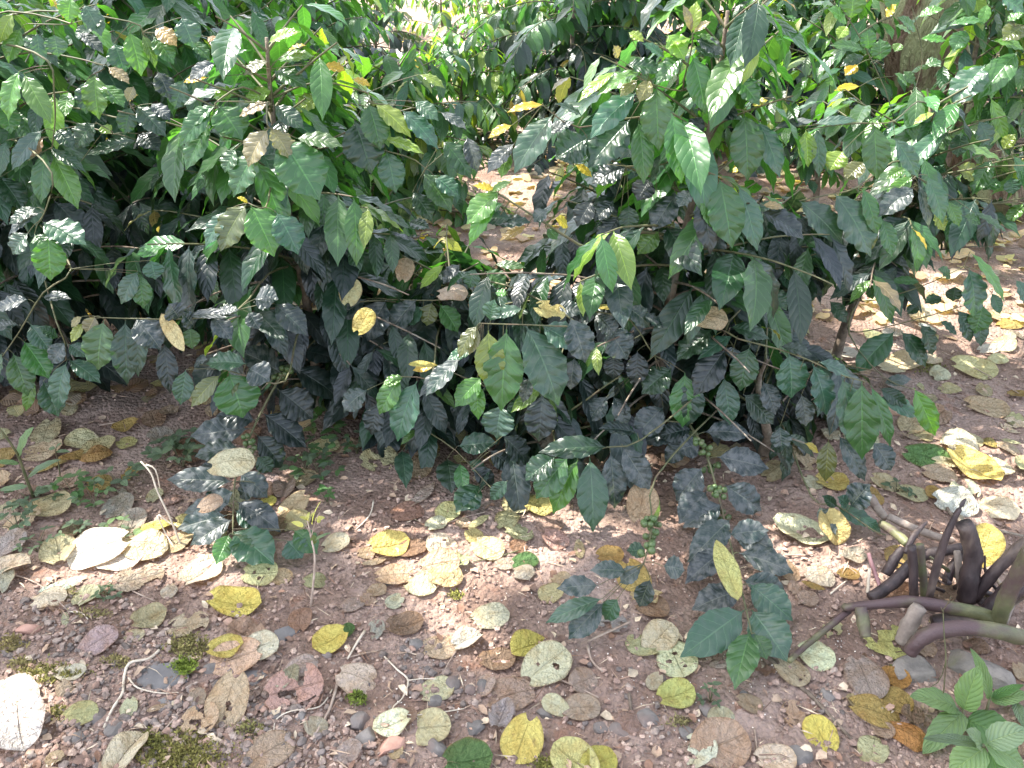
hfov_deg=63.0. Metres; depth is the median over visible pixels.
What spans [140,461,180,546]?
straw stalk
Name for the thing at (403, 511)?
fallen leaf
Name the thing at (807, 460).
fallen leaf
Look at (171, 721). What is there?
twig
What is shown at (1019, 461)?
fallen leaf
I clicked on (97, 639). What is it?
fallen leaf
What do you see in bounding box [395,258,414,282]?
fallen leaf
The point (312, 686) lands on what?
fallen leaf
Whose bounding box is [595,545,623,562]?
fallen leaf
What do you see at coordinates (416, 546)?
fallen leaf
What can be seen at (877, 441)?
fallen leaf
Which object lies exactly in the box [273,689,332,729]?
twig
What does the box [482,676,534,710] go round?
fallen leaf
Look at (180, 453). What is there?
fallen leaf
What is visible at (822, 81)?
coffee bush
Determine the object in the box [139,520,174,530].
fallen leaf
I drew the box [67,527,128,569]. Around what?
fallen leaf
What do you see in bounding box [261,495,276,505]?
fallen leaf
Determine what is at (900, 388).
fallen leaf
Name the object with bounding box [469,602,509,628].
fallen leaf
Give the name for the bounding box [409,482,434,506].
fallen leaf
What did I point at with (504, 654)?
fallen leaf
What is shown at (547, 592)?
fallen leaf
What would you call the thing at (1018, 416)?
fallen leaf
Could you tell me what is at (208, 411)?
fallen leaf
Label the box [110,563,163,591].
fallen leaf
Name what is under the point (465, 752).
fallen leaf
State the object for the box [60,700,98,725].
fallen leaf
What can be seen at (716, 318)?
fallen leaf
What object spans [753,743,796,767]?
fallen leaf
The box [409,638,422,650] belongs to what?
stone
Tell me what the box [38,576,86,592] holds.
fallen leaf
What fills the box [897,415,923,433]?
fallen leaf
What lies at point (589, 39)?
coffee bush
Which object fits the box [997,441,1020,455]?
fallen leaf
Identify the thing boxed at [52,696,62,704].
stone
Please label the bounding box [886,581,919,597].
fallen leaf
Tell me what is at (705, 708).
stone
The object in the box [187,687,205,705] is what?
fallen leaf
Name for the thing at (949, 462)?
fallen leaf
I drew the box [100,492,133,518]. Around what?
fallen leaf
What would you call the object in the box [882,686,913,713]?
fallen leaf
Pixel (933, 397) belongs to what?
fallen leaf
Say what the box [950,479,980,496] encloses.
fallen leaf
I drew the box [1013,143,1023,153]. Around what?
coffee bush
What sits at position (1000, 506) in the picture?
fallen leaf
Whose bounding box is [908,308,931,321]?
fallen leaf
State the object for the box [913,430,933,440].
fallen leaf
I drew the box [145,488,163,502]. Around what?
fallen leaf
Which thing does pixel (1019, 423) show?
fallen leaf
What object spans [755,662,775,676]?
fallen leaf
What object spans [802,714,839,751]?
fallen leaf
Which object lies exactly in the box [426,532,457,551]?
fallen leaf
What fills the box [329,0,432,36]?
coffee bush
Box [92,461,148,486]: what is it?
weed
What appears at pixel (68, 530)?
fallen leaf
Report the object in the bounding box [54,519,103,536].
weed
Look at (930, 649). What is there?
fallen leaf
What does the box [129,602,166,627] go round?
fallen leaf
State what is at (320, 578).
fallen leaf
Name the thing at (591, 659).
twig
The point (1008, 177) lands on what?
coffee bush
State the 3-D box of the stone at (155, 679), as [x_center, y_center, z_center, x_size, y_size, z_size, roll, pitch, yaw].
[-0.644,0.546,1.542,0.099,0.017,0.073,0,30,0]
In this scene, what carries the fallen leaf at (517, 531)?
on the ground
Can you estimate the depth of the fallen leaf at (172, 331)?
1.81 m
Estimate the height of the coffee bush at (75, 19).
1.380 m
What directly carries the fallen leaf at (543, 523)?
on the ground
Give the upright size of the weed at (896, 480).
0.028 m
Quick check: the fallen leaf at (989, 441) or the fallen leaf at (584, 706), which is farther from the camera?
the fallen leaf at (989, 441)
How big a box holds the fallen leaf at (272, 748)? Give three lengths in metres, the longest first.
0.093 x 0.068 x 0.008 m
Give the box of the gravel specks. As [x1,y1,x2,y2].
[353,549,890,747]
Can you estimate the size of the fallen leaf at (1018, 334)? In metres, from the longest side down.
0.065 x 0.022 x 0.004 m
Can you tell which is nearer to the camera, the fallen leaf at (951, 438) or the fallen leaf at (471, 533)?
the fallen leaf at (471, 533)
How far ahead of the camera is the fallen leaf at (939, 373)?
2.56 m
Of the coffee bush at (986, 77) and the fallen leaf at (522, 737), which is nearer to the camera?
the fallen leaf at (522, 737)
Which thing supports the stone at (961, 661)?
on the ground
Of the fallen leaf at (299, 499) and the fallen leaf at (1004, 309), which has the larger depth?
the fallen leaf at (1004, 309)
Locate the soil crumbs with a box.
[0,266,1023,767]
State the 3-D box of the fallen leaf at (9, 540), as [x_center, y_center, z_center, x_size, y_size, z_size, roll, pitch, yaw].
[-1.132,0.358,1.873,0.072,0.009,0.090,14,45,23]
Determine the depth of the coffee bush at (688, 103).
4.02 m
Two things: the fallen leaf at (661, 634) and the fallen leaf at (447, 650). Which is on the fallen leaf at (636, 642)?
the fallen leaf at (661, 634)
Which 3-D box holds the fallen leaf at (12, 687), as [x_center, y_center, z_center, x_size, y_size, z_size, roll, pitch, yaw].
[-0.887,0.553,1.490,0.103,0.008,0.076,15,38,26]
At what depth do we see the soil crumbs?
1.68 m
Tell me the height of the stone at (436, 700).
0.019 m
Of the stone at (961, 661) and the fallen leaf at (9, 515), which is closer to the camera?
the stone at (961, 661)
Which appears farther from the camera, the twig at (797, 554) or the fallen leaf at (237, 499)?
the fallen leaf at (237, 499)
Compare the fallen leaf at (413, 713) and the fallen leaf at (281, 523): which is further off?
the fallen leaf at (281, 523)
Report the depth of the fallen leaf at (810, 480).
2.06 m
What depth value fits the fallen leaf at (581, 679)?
1.55 m
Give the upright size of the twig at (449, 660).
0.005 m
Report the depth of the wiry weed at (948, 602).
1.47 m
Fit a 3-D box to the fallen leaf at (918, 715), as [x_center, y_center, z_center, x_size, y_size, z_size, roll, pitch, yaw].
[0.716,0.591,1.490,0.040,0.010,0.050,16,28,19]
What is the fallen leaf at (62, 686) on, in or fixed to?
on the gravel
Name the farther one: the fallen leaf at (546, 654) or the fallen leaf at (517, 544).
the fallen leaf at (517, 544)
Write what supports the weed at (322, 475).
on the ground
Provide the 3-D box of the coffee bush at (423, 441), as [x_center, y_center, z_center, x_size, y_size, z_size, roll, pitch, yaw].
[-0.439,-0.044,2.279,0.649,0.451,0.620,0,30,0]
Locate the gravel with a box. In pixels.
[0,579,857,767]
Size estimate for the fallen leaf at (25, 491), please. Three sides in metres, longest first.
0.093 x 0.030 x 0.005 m
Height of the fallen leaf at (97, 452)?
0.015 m
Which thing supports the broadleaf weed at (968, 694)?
on the ground
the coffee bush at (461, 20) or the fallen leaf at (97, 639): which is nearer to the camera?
the fallen leaf at (97, 639)
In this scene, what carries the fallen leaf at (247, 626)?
on the ground
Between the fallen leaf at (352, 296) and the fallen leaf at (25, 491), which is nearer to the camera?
the fallen leaf at (352, 296)
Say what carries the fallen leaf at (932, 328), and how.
on the ground
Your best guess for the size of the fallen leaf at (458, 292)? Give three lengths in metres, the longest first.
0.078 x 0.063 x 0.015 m
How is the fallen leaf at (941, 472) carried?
on the ground
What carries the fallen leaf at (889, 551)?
on the ground
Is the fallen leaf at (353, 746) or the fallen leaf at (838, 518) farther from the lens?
the fallen leaf at (838, 518)
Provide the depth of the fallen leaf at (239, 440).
2.23 m
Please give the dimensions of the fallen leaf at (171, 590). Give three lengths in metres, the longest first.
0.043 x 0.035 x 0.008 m
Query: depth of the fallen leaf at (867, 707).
1.50 m
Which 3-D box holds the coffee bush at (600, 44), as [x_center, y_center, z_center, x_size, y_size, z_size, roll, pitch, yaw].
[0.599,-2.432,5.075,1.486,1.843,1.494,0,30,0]
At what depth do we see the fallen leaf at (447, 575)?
1.76 m
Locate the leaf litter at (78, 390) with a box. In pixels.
[0,2,1023,467]
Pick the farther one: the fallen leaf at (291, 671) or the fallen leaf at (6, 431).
the fallen leaf at (6, 431)
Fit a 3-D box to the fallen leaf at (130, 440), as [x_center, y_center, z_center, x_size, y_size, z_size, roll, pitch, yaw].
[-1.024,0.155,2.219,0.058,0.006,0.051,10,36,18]
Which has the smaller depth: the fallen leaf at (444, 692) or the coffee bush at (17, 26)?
the fallen leaf at (444, 692)
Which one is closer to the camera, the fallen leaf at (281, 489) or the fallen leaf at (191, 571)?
the fallen leaf at (191, 571)
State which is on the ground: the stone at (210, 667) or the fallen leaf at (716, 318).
the stone at (210, 667)
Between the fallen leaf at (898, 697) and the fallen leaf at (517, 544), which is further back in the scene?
the fallen leaf at (517, 544)
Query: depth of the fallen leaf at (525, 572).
1.80 m
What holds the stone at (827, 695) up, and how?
on the ground
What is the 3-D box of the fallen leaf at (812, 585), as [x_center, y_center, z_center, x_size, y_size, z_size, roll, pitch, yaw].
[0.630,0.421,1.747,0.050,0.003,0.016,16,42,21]
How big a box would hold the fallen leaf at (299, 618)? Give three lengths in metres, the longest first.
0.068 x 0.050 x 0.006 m
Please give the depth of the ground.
1.84 m
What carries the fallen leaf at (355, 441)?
on the ground
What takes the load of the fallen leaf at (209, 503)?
on the ground
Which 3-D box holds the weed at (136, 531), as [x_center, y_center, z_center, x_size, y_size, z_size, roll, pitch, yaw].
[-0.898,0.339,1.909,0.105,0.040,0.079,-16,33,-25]
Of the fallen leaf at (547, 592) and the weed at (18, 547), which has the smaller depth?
the fallen leaf at (547, 592)
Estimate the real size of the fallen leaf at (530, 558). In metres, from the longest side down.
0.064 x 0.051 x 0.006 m
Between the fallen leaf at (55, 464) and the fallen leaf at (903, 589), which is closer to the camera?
the fallen leaf at (903, 589)
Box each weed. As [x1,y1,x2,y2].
[0,501,37,529]
[4,483,64,510]
[12,525,54,554]
[50,469,96,495]
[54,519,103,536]
[67,476,116,507]
[90,582,122,601]
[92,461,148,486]
[98,515,142,537]
[140,429,187,455]
[147,436,204,466]
[172,427,197,450]
[279,437,335,479]
[293,454,344,479]
[299,434,350,466]
[303,401,346,434]
[313,484,334,501]
[340,430,361,453]
[696,681,721,707]
[880,477,916,496]
[910,666,1018,753]
[923,721,1023,767]
[929,597,953,693]
[970,648,1023,726]
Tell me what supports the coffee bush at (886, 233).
on the ground
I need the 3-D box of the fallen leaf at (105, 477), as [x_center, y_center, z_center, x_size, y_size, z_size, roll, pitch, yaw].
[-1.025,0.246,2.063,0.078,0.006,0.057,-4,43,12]
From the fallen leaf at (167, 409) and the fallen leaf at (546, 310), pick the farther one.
the fallen leaf at (167, 409)
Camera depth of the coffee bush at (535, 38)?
4.57 m
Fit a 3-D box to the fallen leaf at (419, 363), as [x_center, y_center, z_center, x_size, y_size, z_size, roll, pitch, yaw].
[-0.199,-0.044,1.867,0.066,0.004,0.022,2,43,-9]
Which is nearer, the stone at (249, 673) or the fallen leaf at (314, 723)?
the fallen leaf at (314, 723)
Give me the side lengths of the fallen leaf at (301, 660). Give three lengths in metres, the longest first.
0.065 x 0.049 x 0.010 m
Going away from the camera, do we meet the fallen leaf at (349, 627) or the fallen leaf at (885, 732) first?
the fallen leaf at (885, 732)
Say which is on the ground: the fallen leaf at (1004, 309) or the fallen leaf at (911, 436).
the fallen leaf at (911, 436)
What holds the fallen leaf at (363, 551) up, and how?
on the ground
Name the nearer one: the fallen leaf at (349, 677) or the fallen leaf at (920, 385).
the fallen leaf at (349, 677)
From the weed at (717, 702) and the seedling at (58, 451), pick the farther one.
the seedling at (58, 451)
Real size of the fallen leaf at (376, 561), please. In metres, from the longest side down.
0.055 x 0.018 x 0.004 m
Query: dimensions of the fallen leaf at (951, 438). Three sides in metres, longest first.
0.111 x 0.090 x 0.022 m
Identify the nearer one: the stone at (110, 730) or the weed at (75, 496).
the stone at (110, 730)
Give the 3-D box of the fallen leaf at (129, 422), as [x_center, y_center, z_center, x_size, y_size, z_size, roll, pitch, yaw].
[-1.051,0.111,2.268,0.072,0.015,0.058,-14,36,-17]
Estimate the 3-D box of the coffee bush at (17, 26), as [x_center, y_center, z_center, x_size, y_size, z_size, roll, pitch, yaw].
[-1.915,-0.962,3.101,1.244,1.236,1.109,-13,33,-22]
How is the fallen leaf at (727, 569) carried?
on the coffee bush at (671, 154)
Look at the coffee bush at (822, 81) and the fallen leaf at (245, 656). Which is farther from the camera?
the coffee bush at (822, 81)
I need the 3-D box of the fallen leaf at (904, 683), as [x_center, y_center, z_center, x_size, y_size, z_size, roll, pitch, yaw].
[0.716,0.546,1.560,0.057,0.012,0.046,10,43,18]
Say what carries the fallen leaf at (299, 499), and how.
on the ground
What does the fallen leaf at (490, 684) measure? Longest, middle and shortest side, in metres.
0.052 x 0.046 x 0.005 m
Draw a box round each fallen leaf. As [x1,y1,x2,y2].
[0,428,10,439]
[0,447,14,467]
[0,470,10,485]
[0,498,16,511]
[0,508,17,524]
[0,528,26,556]
[0,553,30,572]
[0,567,14,592]
[0,673,39,703]
[0,689,45,750]
[3,506,41,530]
[15,484,43,494]
[21,438,61,460]
[24,490,71,516]
[28,460,66,472]
[30,417,60,443]
[30,586,66,607]
[38,534,75,564]
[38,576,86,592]
[39,525,59,540]
[44,750,64,765]
[48,600,67,612]
[54,467,85,487]
[54,663,85,680]
[55,679,72,696]
[57,520,81,535]
[58,448,84,459]
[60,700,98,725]
[61,404,77,415]
[61,612,68,627]
[63,428,98,447]
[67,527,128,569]
[71,584,99,605]
[77,624,118,657]
[79,444,112,461]
[80,435,114,452]
[85,474,111,491]
[94,537,144,570]
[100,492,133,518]
[101,731,148,767]
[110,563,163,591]
[111,417,137,431]
[115,436,137,448]
[116,486,126,493]
[118,507,147,532]
[119,696,137,715]
[121,466,137,480]
[121,528,167,560]
[123,529,135,537]
[123,629,144,641]
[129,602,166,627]
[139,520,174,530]
[141,409,165,427]
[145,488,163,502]
[146,426,173,441]
[147,703,167,711]
[159,314,184,350]
[159,405,178,413]
[160,583,177,598]
[163,494,182,504]
[166,611,208,636]
[167,531,192,552]
[173,514,187,526]
[174,438,203,462]
[177,554,222,584]
[179,702,218,735]
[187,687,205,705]
[197,494,222,512]
[204,670,249,727]
[205,406,217,416]
[206,585,261,616]
[206,633,242,657]
[207,448,255,477]
[210,637,262,676]
[220,511,237,528]
[226,616,264,636]
[227,489,247,509]
[233,422,261,445]
[240,562,277,585]
[240,730,294,767]
[248,629,278,660]
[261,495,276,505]
[262,473,279,482]
[263,480,272,498]
[264,662,323,712]
[269,516,287,535]
[271,477,294,497]
[272,568,292,584]
[275,664,299,688]
[277,490,309,517]
[284,509,311,530]
[284,653,317,676]
[286,468,316,485]
[287,607,311,632]
[303,572,326,587]
[303,716,327,736]
[308,438,339,452]
[312,624,348,653]
[321,532,349,551]
[333,738,361,761]
[334,437,359,452]
[335,662,376,693]
[339,279,361,306]
[339,596,364,611]
[343,622,354,636]
[352,307,375,334]
[357,547,374,558]
[359,446,396,471]
[360,593,375,605]
[362,557,385,564]
[366,583,386,595]
[368,529,409,555]
[368,619,384,638]
[372,707,410,736]
[374,563,413,583]
[385,593,403,608]
[386,611,423,634]
[388,746,402,758]
[390,501,423,520]
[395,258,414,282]
[398,538,425,556]
[401,707,416,725]
[403,573,435,595]
[409,360,436,366]
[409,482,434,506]
[412,457,432,478]
[416,707,450,745]
[417,548,459,575]
[419,675,453,700]
[422,635,456,658]
[424,515,446,529]
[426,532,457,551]
[428,564,463,586]
[435,501,460,521]
[436,284,467,300]
[442,737,492,767]
[444,552,471,564]
[450,626,482,648]
[455,517,471,527]
[464,527,483,541]
[468,515,489,528]
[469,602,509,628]
[470,536,504,560]
[475,673,495,695]
[478,647,515,669]
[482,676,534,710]
[488,697,515,726]
[494,557,513,569]
[495,510,519,529]
[500,712,543,763]
[502,493,535,512]
[504,523,533,540]
[509,539,527,552]
[510,629,544,656]
[511,551,538,567]
[511,564,534,579]
[521,640,571,686]
[525,495,551,515]
[534,300,565,319]
[536,516,564,532]
[538,582,563,603]
[541,528,569,549]
[541,693,568,716]
[550,736,599,767]
[551,571,570,583]
[563,693,600,720]
[568,667,597,693]
[574,539,584,558]
[580,745,617,767]
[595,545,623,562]
[598,615,627,632]
[599,304,608,309]
[614,710,640,735]
[617,558,651,591]
[625,634,659,655]
[626,485,658,522]
[629,589,662,602]
[635,595,669,616]
[641,619,679,654]
[645,671,662,689]
[656,641,697,676]
[656,677,695,708]
[686,733,717,767]
[690,717,751,767]
[697,306,727,329]
[707,706,734,719]
[709,659,726,667]
[713,540,742,599]
[736,693,762,713]
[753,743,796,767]
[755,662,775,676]
[761,460,781,481]
[773,512,829,544]
[774,658,810,686]
[781,700,804,727]
[783,559,800,580]
[788,580,801,593]
[792,443,816,469]
[795,590,818,606]
[797,640,835,670]
[801,580,825,589]
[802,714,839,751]
[803,475,823,488]
[803,565,834,586]
[815,472,849,490]
[818,508,850,544]
[821,428,840,440]
[822,618,842,637]
[831,346,857,357]
[836,567,859,579]
[842,546,866,562]
[843,434,879,449]
[844,655,889,698]
[846,693,854,705]
[847,362,872,376]
[848,693,899,728]
[857,735,889,763]
[863,329,882,337]
[864,624,906,658]
[870,472,898,491]
[870,486,884,504]
[870,722,895,738]
[878,361,905,372]
[881,327,902,335]
[881,665,911,688]
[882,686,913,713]
[884,545,907,567]
[885,350,920,369]
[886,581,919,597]
[887,384,906,390]
[887,404,899,415]
[890,721,925,751]
[896,484,927,501]
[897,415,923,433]
[900,432,921,439]
[901,704,924,724]
[902,443,950,467]
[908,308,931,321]
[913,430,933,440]
[917,382,923,390]
[918,323,935,331]
[918,391,937,401]
[920,642,936,657]
[921,463,957,481]
[925,485,938,498]
[926,353,942,363]
[928,577,956,601]
[929,365,950,380]
[929,523,958,533]
[931,456,956,466]
[932,486,979,516]
[935,403,952,424]
[937,382,961,393]
[940,428,978,450]
[947,445,1004,479]
[950,355,998,379]
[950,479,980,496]
[963,638,989,653]
[964,395,1010,417]
[969,432,983,446]
[975,382,992,395]
[976,343,999,352]
[976,523,1005,567]
[979,495,1020,519]
[983,437,998,447]
[987,304,1011,313]
[987,353,1008,363]
[990,312,1000,320]
[991,336,1016,350]
[992,457,1014,474]
[995,293,1012,297]
[995,318,1023,328]
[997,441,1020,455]
[1000,416,1023,432]
[1001,438,1020,443]
[1003,331,1016,338]
[1005,719,1023,755]
[1006,411,1023,424]
[1007,390,1023,396]
[1009,329,1023,338]
[1012,661,1023,681]
[1015,455,1023,468]
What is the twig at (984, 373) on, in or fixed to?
on the ground
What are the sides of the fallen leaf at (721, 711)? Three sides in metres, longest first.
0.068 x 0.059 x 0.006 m
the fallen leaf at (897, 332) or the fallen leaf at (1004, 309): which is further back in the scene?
the fallen leaf at (1004, 309)
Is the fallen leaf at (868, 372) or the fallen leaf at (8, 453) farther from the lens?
the fallen leaf at (868, 372)
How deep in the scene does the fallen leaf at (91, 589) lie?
1.75 m
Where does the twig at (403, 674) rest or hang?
on the ground
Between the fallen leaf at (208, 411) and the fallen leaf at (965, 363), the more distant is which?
the fallen leaf at (965, 363)
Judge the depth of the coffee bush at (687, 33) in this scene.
5.33 m
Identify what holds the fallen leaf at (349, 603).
on the ground
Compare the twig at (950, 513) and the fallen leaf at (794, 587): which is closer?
the fallen leaf at (794, 587)
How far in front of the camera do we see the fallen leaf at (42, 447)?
2.19 m
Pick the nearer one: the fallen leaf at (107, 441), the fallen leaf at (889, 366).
the fallen leaf at (107, 441)
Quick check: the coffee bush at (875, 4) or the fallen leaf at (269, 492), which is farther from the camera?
the coffee bush at (875, 4)
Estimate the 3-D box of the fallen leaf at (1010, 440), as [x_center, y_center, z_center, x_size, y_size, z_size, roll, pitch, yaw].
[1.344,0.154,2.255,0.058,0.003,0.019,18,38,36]
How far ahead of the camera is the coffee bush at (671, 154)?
1.79 m
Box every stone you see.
[15,624,41,634]
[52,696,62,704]
[71,732,85,744]
[91,708,105,724]
[103,721,122,737]
[137,662,188,689]
[158,697,183,708]
[203,662,215,673]
[244,670,266,685]
[269,710,280,718]
[274,626,299,641]
[295,711,305,720]
[350,711,369,730]
[355,726,375,743]
[378,736,405,756]
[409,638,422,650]
[425,738,446,756]
[428,695,442,706]
[445,675,460,691]
[464,684,475,694]
[466,720,484,735]
[477,679,486,691]
[536,707,555,718]
[593,721,608,733]
[609,722,628,736]
[637,708,658,727]
[678,725,693,739]
[698,703,710,716]
[789,745,812,765]
[820,687,835,701]
[892,655,935,682]
[947,649,1015,690]
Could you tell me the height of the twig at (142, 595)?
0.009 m
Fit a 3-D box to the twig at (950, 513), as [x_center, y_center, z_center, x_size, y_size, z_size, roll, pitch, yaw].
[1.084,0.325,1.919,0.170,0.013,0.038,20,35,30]
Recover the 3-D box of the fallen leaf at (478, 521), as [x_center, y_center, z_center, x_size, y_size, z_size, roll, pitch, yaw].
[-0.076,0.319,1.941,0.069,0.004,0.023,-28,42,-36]
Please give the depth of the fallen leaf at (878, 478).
2.06 m
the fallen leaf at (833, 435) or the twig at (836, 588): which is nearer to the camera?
the twig at (836, 588)
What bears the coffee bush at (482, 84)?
on the ground
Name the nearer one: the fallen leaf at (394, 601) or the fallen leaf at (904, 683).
the fallen leaf at (904, 683)
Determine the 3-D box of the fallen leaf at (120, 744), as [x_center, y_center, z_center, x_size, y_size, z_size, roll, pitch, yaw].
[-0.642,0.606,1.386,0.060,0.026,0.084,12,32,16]
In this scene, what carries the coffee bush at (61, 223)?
on the ground
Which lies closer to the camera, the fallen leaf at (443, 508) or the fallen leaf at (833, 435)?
the fallen leaf at (443, 508)
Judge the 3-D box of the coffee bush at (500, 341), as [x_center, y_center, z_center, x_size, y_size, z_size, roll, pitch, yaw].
[-0.220,-0.110,2.284,0.923,0.632,1.001,0,30,0]
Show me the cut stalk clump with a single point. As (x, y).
(964, 615)
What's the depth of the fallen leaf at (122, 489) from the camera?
2.05 m
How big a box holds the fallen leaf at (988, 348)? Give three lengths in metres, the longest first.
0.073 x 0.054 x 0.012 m
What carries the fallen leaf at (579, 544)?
on the ground
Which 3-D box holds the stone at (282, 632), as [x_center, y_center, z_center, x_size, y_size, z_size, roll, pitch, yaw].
[-0.449,0.496,1.653,0.043,0.020,0.058,23,37,34]
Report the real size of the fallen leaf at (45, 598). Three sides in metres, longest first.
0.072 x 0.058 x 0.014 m
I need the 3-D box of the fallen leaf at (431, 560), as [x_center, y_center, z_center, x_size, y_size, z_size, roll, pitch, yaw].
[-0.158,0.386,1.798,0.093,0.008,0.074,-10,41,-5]
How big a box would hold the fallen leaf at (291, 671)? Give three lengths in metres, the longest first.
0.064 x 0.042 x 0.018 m
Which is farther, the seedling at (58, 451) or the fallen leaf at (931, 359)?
the fallen leaf at (931, 359)
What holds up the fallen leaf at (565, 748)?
on the ground
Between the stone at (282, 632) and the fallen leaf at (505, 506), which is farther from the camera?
the fallen leaf at (505, 506)
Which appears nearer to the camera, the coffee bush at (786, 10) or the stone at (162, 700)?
the stone at (162, 700)
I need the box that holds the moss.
[0,361,948,767]
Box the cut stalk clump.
[787,494,1023,663]
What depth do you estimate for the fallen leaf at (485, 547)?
1.86 m
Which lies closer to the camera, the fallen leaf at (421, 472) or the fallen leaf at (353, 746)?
the fallen leaf at (353, 746)
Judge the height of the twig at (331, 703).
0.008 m
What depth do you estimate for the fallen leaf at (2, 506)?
1.99 m
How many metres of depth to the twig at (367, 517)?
1.96 m
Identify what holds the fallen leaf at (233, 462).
on the coffee bush at (321, 229)
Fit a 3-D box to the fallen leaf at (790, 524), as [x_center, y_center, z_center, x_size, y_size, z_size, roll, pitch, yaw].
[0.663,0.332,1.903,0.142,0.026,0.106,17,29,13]
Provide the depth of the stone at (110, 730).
1.43 m
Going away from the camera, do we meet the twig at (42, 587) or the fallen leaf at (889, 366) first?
the twig at (42, 587)
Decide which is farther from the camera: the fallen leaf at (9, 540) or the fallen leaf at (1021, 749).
the fallen leaf at (9, 540)
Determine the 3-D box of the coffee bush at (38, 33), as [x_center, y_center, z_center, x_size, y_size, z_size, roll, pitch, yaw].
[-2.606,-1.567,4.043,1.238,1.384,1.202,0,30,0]
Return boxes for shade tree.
[855,0,1023,242]
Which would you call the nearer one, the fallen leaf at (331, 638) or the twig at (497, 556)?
the fallen leaf at (331, 638)
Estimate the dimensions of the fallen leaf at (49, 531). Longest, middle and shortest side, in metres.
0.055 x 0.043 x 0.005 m
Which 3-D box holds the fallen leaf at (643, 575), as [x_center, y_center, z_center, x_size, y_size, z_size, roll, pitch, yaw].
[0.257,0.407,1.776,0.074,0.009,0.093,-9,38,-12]
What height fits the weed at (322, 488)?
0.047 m
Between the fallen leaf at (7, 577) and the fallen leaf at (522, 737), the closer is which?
the fallen leaf at (522, 737)
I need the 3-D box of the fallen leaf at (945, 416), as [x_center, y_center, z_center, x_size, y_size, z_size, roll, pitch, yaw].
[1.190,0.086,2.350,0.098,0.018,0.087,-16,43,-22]
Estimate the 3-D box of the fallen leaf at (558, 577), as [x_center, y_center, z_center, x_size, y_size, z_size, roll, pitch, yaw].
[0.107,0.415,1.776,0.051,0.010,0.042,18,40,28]
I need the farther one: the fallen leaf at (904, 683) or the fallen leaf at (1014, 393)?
the fallen leaf at (1014, 393)
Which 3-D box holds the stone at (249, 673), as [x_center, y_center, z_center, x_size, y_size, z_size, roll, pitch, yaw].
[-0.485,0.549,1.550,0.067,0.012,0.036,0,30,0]
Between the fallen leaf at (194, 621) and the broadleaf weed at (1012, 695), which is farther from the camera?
the fallen leaf at (194, 621)
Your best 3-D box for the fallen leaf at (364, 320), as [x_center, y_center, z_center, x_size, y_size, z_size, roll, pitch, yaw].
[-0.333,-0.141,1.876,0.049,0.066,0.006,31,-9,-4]
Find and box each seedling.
[0,427,60,497]
[49,443,69,476]
[291,502,330,606]
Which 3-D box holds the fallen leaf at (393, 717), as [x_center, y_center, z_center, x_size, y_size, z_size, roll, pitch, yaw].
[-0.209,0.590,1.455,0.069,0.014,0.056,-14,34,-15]
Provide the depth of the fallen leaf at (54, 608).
1.71 m
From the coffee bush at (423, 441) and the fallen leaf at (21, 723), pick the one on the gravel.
the fallen leaf at (21, 723)
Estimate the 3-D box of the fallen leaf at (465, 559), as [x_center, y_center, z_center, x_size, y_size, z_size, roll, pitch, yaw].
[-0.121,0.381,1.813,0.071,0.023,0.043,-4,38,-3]
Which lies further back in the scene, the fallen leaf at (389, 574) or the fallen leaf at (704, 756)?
the fallen leaf at (389, 574)
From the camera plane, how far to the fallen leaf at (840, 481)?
2.06 m
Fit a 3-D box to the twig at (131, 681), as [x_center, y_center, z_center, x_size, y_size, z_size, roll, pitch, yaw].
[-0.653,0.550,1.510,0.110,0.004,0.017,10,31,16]
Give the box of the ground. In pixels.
[0,0,1023,767]
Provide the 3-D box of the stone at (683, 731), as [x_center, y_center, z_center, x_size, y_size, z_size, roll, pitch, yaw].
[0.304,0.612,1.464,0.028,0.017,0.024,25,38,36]
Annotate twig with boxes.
[15,574,69,612]
[99,422,143,428]
[103,649,159,728]
[122,582,155,601]
[128,677,178,693]
[159,708,181,734]
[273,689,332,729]
[312,683,337,738]
[341,648,386,659]
[347,630,365,659]
[355,500,373,529]
[384,656,464,715]
[409,678,433,680]
[443,650,456,674]
[447,510,487,522]
[473,550,518,561]
[560,679,598,697]
[586,645,602,672]
[587,621,630,641]
[627,693,632,709]
[753,728,760,761]
[767,656,852,739]
[785,554,812,555]
[830,580,847,594]
[942,351,1018,393]
[945,507,1022,536]
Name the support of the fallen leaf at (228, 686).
on the ground
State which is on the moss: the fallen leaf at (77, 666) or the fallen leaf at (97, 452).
the fallen leaf at (77, 666)
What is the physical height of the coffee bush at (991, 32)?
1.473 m
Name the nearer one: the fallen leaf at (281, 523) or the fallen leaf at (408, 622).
the fallen leaf at (408, 622)
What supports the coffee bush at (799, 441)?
on the ground
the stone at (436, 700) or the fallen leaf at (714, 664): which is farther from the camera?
the fallen leaf at (714, 664)
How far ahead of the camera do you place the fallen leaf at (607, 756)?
1.40 m
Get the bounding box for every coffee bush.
[0,0,116,234]
[0,0,228,416]
[0,213,103,386]
[1,0,74,78]
[15,0,201,225]
[18,0,408,306]
[70,0,389,275]
[70,3,484,565]
[233,0,399,127]
[265,287,460,467]
[266,0,443,174]
[283,224,594,512]
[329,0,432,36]
[332,42,511,251]
[340,0,438,82]
[381,23,539,158]
[385,0,483,57]
[421,0,523,35]
[437,0,575,130]
[439,348,692,518]
[447,0,853,689]
[450,0,679,175]
[498,116,737,410]
[508,0,632,61]
[509,0,732,122]
[525,265,895,638]
[553,43,789,195]
[601,0,747,104]
[625,188,843,424]
[627,327,870,480]
[694,0,880,85]
[697,0,885,176]
[739,0,915,202]
[773,65,1023,435]
[790,0,993,122]
[828,0,1023,220]
[872,0,1023,158]
[955,152,1023,199]
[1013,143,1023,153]

